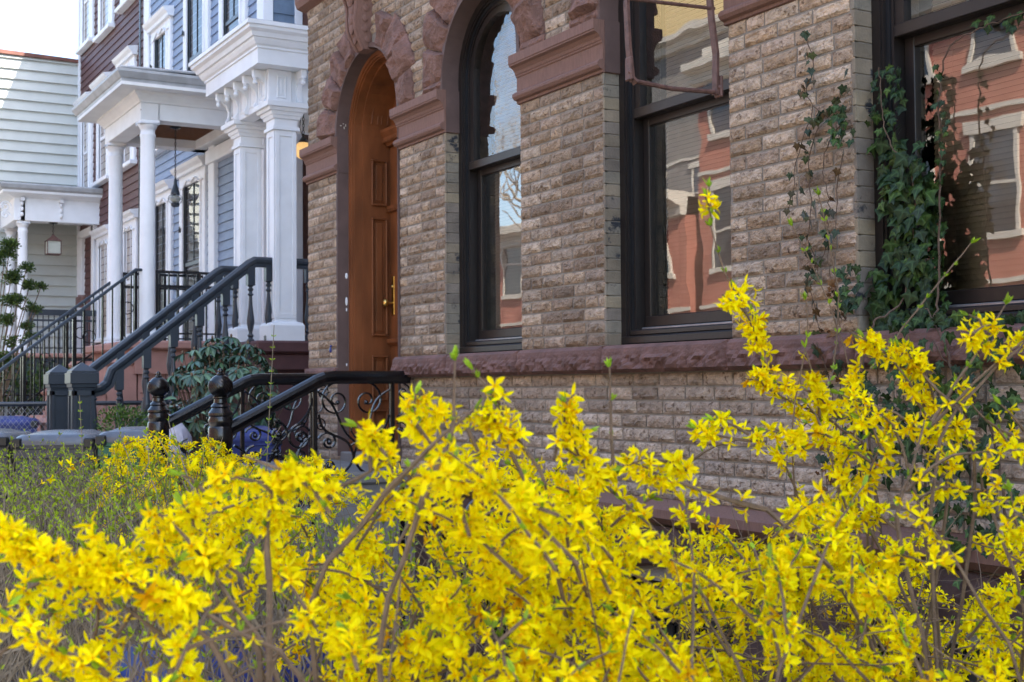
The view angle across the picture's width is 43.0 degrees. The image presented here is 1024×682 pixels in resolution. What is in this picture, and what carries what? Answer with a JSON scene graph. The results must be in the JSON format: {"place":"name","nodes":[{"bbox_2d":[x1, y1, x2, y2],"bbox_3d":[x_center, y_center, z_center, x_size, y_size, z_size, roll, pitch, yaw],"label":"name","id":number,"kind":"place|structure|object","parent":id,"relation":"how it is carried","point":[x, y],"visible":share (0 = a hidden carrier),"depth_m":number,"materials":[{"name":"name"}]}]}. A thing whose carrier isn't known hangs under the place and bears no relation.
{"place":"outdoors","nodes":[
{"label":"outdoors","id":0,"kind":"place"},
{"bbox_2d":[0,0,77,58],"label":"sky","id":1,"kind":"structure","parent":0,"point":[44,27],"materials":[{"name":"white"}]},
{"bbox_2d":[0,580,488,681],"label":"yard","id":2,"kind":"structure","parent":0,"point":[461,678],"depth_m":6.85,"materials":[{"name":"soil"}]},
{"bbox_2d":[0,428,30,578],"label":"wheelie bin","id":3,"kind":"object","parent":2,"relation":"on","point":[5,435],"visible":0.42,"depth_m":9.51,"materials":[{"name":"grey plastic"}]},
{"bbox_2d":[0,416,39,432],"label":"wheelie bin","id":4,"kind":"object","parent":2,"relation":"on","point":[21,424],"visible":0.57,"depth_m":13.80,"materials":[{"name":"blue plastic"}]},
{"bbox_2d":[2,380,42,414],"bbox_3d":[-7.269,1.281,18.168,2.406,1.510,0.120,1,-2,-30],"label":"iron fence","id":5,"kind":"object","parent":2,"relation":"on","point":[18,395],"visible":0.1,"depth_m":18.37,"materials":[{"name":"black metal"}]},
{"bbox_2d":[0,237,48,414],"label":"evergreen tree","id":6,"kind":"object","parent":2,"relation":"on","point":[9,245],"visible":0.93,"depth_m":16.91,"materials":[{"name":"green plant"}]},
{"bbox_2d":[0,351,69,414],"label":"yew hedge","id":7,"kind":"object","parent":2,"relation":"on","point":[17,385],"visible":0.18,"depth_m":19.61,"materials":[{"name":"green plant"}]},
{"bbox_2d":[0,49,77,352],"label":"pale grey house","id":8,"kind":"structure","parent":2,"relation":"on","point":[38,123],"depth_m":23.49,"materials":[{"name":"white wood"}]},
{"bbox_2d":[11,429,102,557],"bbox_3d":[-3.230,1.223,9.446,0.610,1.160,0.760,0,-2,-2],"label":"wheelie bin","id":9,"kind":"object","parent":2,"relation":"on","point":[70,438],"visible":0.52,"depth_m":9.12,"materials":[{"name":"grey plastic"}]},
{"bbox_2d":[0,0,143,415],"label":"brown house","id":10,"kind":"structure","parent":2,"relation":"on","point":[110,36],"depth_m":21.94,"materials":[{"name":"paint"}]},
{"bbox_2d":[44,222,61,255],"bbox_3d":[-7.786,-1.743,22.031,0.250,0.570,0.250,1,-2,-30],"label":"box lantern","id":11,"kind":"object","parent":10,"relation":"hanging from","point":[52,244],"visible":1,"depth_m":21.95,"materials":[{"name":"white glass"}]},
{"bbox_2d":[28,309,97,352],"bbox_3d":[-7.604,-0.158,22.028,1.138,0.740,0.080,1,-2,-30],"label":"porch rail","id":12,"kind":"object","parent":10,"relation":"on","point":[50,312],"visible":0.48,"depth_m":21.97,"materials":[{"name":"black metal"}]},
{"bbox_2d":[0,268,141,417],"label":"metal stair railing","id":13,"kind":"object","parent":10,"relation":"attached to","point":[135,271],"visible":0.75,"depth_m":14.50,"materials":[{"name":"black metal"}]},
{"bbox_2d":[75,295,86,307],"bbox_3d":[-7.354,-0.680,22.193,0.185,0.210,0.170,1,-2,-30],"label":"mailbox","id":14,"kind":"object","parent":10,"relation":"attached to","point":[79,298],"visible":0.63,"depth_m":22.13,"materials":[{"name":"brown metal"}]},
{"bbox_2d":[73,91,93,186],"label":"window","id":15,"kind":"structure","parent":10,"relation":"in","point":[87,152],"depth_m":23.23,"materials":[{"name":"white paint"}]},
{"bbox_2d":[75,0,94,54],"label":"window","id":16,"kind":"structure","parent":10,"relation":"in","point":[86,40],"depth_m":23.31,"materials":[{"name":"white paint"}]},
{"bbox_2d":[78,225,96,352],"bbox_3d":[-7.376,-0.880,23.031,0.380,2.230,1.220,1,-2,-30],"label":"door","id":17,"kind":"structure","parent":10,"relation":"in","point":[83,234],"depth_m":23.24,"materials":[{"name":"white paint"}]},
{"bbox_2d":[89,224,107,343],"bbox_3d":[-6.904,-0.945,21.844,0.190,1.950,1.170,1,-2,-30],"label":"window","id":18,"kind":"structure","parent":10,"relation":"in","point":[100,234],"depth_m":22.04,"materials":[{"name":"white paint"}]},
{"bbox_2d":[89,71,112,187],"bbox_3d":[-6.960,-3.566,22.001,0.190,1.800,1.120,1,-2,-30],"label":"window","id":19,"kind":"structure","parent":10,"relation":"in","point":[102,177],"depth_m":22.16,"materials":[{"name":"white paint"}]},
{"bbox_2d":[93,0,114,42],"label":"window","id":20,"kind":"structure","parent":10,"relation":"in","point":[103,30],"depth_m":22.02,"materials":[{"name":"white paint"}]},
{"bbox_2d":[114,0,134,13],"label":"window","id":21,"kind":"structure","parent":10,"relation":"in","point":[124,5],"depth_m":20.70,"materials":[{"name":"white paint"}]},
{"bbox_2d":[112,45,137,171],"bbox_3d":[-6.123,-3.652,20.552,0.190,1.860,1.070,1,-2,-30],"label":"window","id":22,"kind":"structure","parent":10,"relation":"in","point":[128,56],"depth_m":20.32,"materials":[{"name":"white paint"}]},
{"bbox_2d":[123,208,137,336],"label":"window","id":23,"kind":"structure","parent":10,"relation":"in","point":[130,217],"depth_m":20.33,"materials":[{"name":"white paint"}]},
{"bbox_2d":[0,400,185,432],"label":"chain link fence","id":24,"kind":"object","parent":2,"relation":"on","point":[33,404],"visible":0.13,"depth_m":13.69,"materials":[{"name":"grey metal"}]},
{"bbox_2d":[95,426,174,543],"bbox_3d":[-2.596,1.190,9.064,0.501,1.190,0.640,0,-2,-6],"label":"wheelie bin","id":25,"kind":"object","parent":2,"relation":"on","point":[110,437],"visible":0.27,"depth_m":8.79,"materials":[{"name":"grey plastic"}]},
{"bbox_2d":[145,414,191,471],"bbox_3d":[-2.382,0.719,8.938,0.341,0.440,0.366,1,-2,-30],"label":"rubbish bag","id":26,"kind":"object","parent":25,"relation":"in","point":[181,431],"visible":0.09,"depth_m":8.84,"materials":[{"name":"plastic"}]},
{"bbox_2d":[93,403,180,487],"bbox_3d":[-3.138,1.215,10.950,0.822,1.382,0.725,1,-2,-30],"label":"boxwood shrub","id":27,"kind":"object","parent":2,"relation":"on","point":[124,415],"visible":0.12,"depth_m":10.92,"materials":[{"name":"green plant"}]},
{"bbox_2d":[44,265,238,429],"bbox_3d":[-3.676,0.616,13.394,2.168,2.855,0.256,1,-2,-30],"label":"wooden balustrade","id":28,"kind":"object","parent":2,"relation":"on","point":[57,397],"visible":0.39,"depth_m":13.30,"materials":[{"name":"grey wood"}]},
{"bbox_2d":[15,0,308,431],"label":"blue house","id":29,"kind":"structure","parent":2,"relation":"on","point":[153,99],"depth_m":16.20,"materials":[{"name":"paint"}]},
{"bbox_2d":[0,281,110,415],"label":"metal stair railing","id":30,"kind":"object","parent":29,"relation":"attached to","point":[23,344],"visible":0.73,"depth_m":15.87,"materials":[{"name":"black metal"}]},
{"bbox_2d":[142,5,174,155],"bbox_3d":[-5.124,-3.740,18.822,0.190,2.000,1.170,1,-2,-30],"label":"window","id":31,"kind":"structure","parent":29,"relation":"in","point":[160,26],"depth_m":18.77,"materials":[{"name":"white paint"}]},
{"bbox_2d":[123,272,202,340],"bbox_3d":[-4.054,-0.426,15.942,1.100,0.920,1.620,1,-2,-30],"label":"porch guard rail","id":32,"kind":"object","parent":29,"relation":"on","point":[164,293],"visible":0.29,"depth_m":16.61,"materials":[{"name":"black metal"}]},
{"bbox_2d":[155,178,173,340],"bbox_3d":[-5.085,-1.058,18.694,0.190,2.430,1.190,1,-2,-30],"label":"window","id":33,"kind":"structure","parent":29,"relation":"in","point":[163,188],"depth_m":18.52,"materials":[{"name":"white paint"}]},
{"bbox_2d":[167,126,182,206],"bbox_3d":[-4.123,-2.142,15.900,0.188,1.007,0.188,1,-2,-30],"label":"onion lantern","id":34,"kind":"object","parent":29,"relation":"hanging from","point":[175,198],"visible":1,"depth_m":15.86,"materials":[{"name":"black metal"}]},
{"bbox_2d":[170,155,207,340],"bbox_3d":[-4.303,-1.151,17.341,0.190,2.510,1.320,1,-2,-30],"label":"window","id":35,"kind":"structure","parent":29,"relation":"in","point":[192,173],"depth_m":17.37,"materials":[{"name":"white paint"}]},
{"bbox_2d":[156,270,233,340],"bbox_3d":[-3.677,-0.402,15.258,1.030,0.820,0.040,1,-2,-30],"label":"porch side rail","id":36,"kind":"object","parent":29,"relation":"on","point":[178,286],"visible":0.36,"depth_m":15.14,"materials":[{"name":"black metal"}]},
{"bbox_2d":[183,0,210,70],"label":"window","id":37,"kind":"structure","parent":29,"relation":"in","point":[205,11],"depth_m":17.43,"materials":[{"name":"white paint"}]},
{"bbox_2d":[218,0,248,39],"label":"window","id":38,"kind":"structure","parent":29,"relation":"in","point":[226,21],"depth_m":16.12,"materials":[{"name":"white paint"}]},
{"bbox_2d":[65,257,308,428],"bbox_3d":[-2.891,0.584,12.635,2.768,2.855,0.256,1,-2,-30],"label":"wooden balustrade","id":39,"kind":"object","parent":2,"relation":"on","point":[82,379],"visible":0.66,"depth_m":12.38,"materials":[{"name":"grey wood"}]},
{"bbox_2d":[48,630,366,681],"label":"wheelie bin","id":40,"kind":"object","parent":2,"relation":"on","point":[123,672],"visible":0.1,"depth_m":3.06,"materials":[{"name":"blue plastic"}]},
{"bbox_2d":[36,430,408,637],"bbox_3d":[-1.031,1.039,4.947,1.395,1.423,2.222,0,-2,-18],"label":"forsythia bush","id":41,"kind":"object","parent":2,"relation":"on","point":[210,455],"visible":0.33,"depth_m":4.65,"materials":[{"name":"yellow plant"}]},
{"bbox_2d":[164,334,291,473],"bbox_3d":[-2.242,0.907,9.981,1.000,1.918,0.925,1,-2,-30],"label":"rhododendron","id":42,"kind":"object","parent":2,"relation":"on","point":[196,369],"visible":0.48,"depth_m":9.88,"materials":[{"name":"green plant"}]},
{"bbox_2d":[176,17,308,498],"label":"white sided house","id":43,"kind":"structure","parent":2,"relation":"on","point":[252,73],"depth_m":12.96,"materials":[{"name":"paint"}]},
{"bbox_2d":[296,114,308,158],"bbox_3d":[-2.204,-2.194,13.717,0.190,0.554,0.190,1,-2,-30],"label":"globe lamp","id":44,"kind":"object","parent":43,"relation":"hanging from","point":[303,141],"visible":0.6,"depth_m":13.66,"materials":[{"name":"beige metal"}]},
{"bbox_2d":[207,426,282,460],"bbox_3d":[-1.846,1.183,9.001,0.523,1.190,0.680,0,-2,-10],"label":"wheelie bin","id":45,"kind":"object","parent":2,"relation":"on","point":[260,443],"visible":0.1,"depth_m":8.73,"materials":[{"name":"blue plastic"}]},
{"bbox_2d":[0,490,633,681],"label":"forsythia bush","id":46,"kind":"object","parent":2,"relation":"on","point":[104,568],"visible":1,"depth_m":1.34,"materials":[{"name":"yellow plant"}]},
{"bbox_2d":[0,330,712,681],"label":"bush","id":47,"kind":"object","parent":2,"relation":"on","point":[38,518],"visible":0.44,"depth_m":3.11,"materials":[{"name":"green plant"}]},
{"bbox_2d":[398,465,515,672],"bbox_3d":[-0.235,1.102,5.771,0.585,1.104,0.033,1,-2,-30],"label":"areaway railing","id":48,"kind":"object","parent":2,"relation":"on","point":[402,522],"visible":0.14,"depth_m":5.70,"materials":[{"name":"black metal"}]},
{"bbox_2d":[0,345,1023,681],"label":"forsythia bush","id":49,"kind":"object","parent":2,"relation":"on","point":[510,563],"visible":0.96,"depth_m":1.54,"materials":[{"name":"yellow plant"}]},
{"bbox_2d":[21,0,1023,681],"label":"brick house","id":50,"kind":"structure","parent":2,"relation":"on","point":[509,190],"depth_m":5.87,"materials":[{"name":"brown brick"}]},
{"bbox_2d":[147,371,329,494],"bbox_3d":[-1.749,0.825,8.363,1.226,1.260,0.170,1,-2,-30],"label":"iron stair railing","id":51,"kind":"object","parent":50,"relation":"on","point":[158,390],"visible":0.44,"depth_m":8.34,"materials":[{"name":"black metal"}]},
{"bbox_2d":[207,368,410,598],"bbox_3d":[-1.115,0.782,7.264,1.226,1.260,0.170,1,-2,-30],"label":"iron stair railing","id":52,"kind":"object","parent":50,"relation":"on","point":[224,424],"visible":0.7,"depth_m":7.24,"materials":[{"name":"black metal"}]},
{"bbox_2d":[340,50,400,467],"bbox_3d":[-0.721,-0.529,8.287,0.420,2.636,0.970,1,-2,-30],"label":"door","id":53,"kind":"structure","parent":50,"relation":"in","point":[372,175],"depth_m":8.63,"materials":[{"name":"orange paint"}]},
{"bbox_2d":[466,564,509,635],"bbox_3d":[-0.035,1.257,6.897,0.060,0.630,0.822,1,-2,-30],"label":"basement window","id":54,"kind":"structure","parent":50,"relation":"in","point":[487,602],"depth_m":7.02,"materials":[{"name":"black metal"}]},
{"bbox_2d":[458,0,522,353],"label":"window","id":55,"kind":"structure","parent":50,"relation":"in","point":[475,337],"depth_m":7.21,"materials":[{"name":"brown paint"}]},
{"bbox_2d":[623,0,722,97],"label":"iron bracket frame","id":56,"kind":"object","parent":50,"relation":"attached to","point":[716,91],"visible":1,"depth_m":5.07,"materials":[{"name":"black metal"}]},
{"bbox_2d":[618,0,732,344],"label":"window","id":57,"kind":"structure","parent":50,"relation":"in","point":[693,290],"depth_m":5.77,"materials":[{"name":"brown paint"}]},
{"bbox_2d":[634,576,732,661],"bbox_3d":[0.769,1.202,5.504,0.060,0.630,0.880,1,-2,-30],"label":"basement window","id":58,"kind":"structure","parent":50,"relation":"in","point":[672,628],"depth_m":5.59,"materials":[{"name":"black metal"}]},
{"bbox_2d":[782,30,856,628],"bbox_3d":[1.083,-0.064,4.602,0.083,2.136,0.364,1,-2,-30],"label":"sparse ivy","id":59,"kind":"object","parent":50,"relation":"attached to","point":[818,120],"visible":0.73,"depth_m":4.62,"materials":[{"name":"green plant"}]},
{"bbox_2d":[817,10,1023,660],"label":"climbing ivy","id":60,"kind":"object","parent":50,"relation":"attached to","point":[911,268],"visible":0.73,"depth_m":4.31,"materials":[{"name":"green plant"}]},
{"bbox_2d":[871,0,1023,323],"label":"window","id":61,"kind":"structure","parent":50,"relation":"in","point":[992,267],"depth_m":4.38,"materials":[{"name":"brown paint"}]},
{"bbox_2d":[896,632,1018,681],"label":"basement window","id":62,"kind":"structure","parent":50,"relation":"in","point":[972,678],"depth_m":4.25,"materials":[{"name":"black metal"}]},
{"bbox_2d":[243,176,1023,681],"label":"forsythia bush","id":63,"kind":"object","parent":2,"relation":"on","point":[859,578],"visible":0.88,"depth_m":1.99,"materials":[{"name":"yellow plant"}]},
{"bbox_2d":[402,450,1018,681],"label":"forsythia bush","id":64,"kind":"object","parent":2,"relation":"on","point":[915,581],"visible":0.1,"depth_m":3.27,"materials":[{"name":"yellow plant"}]}
]}

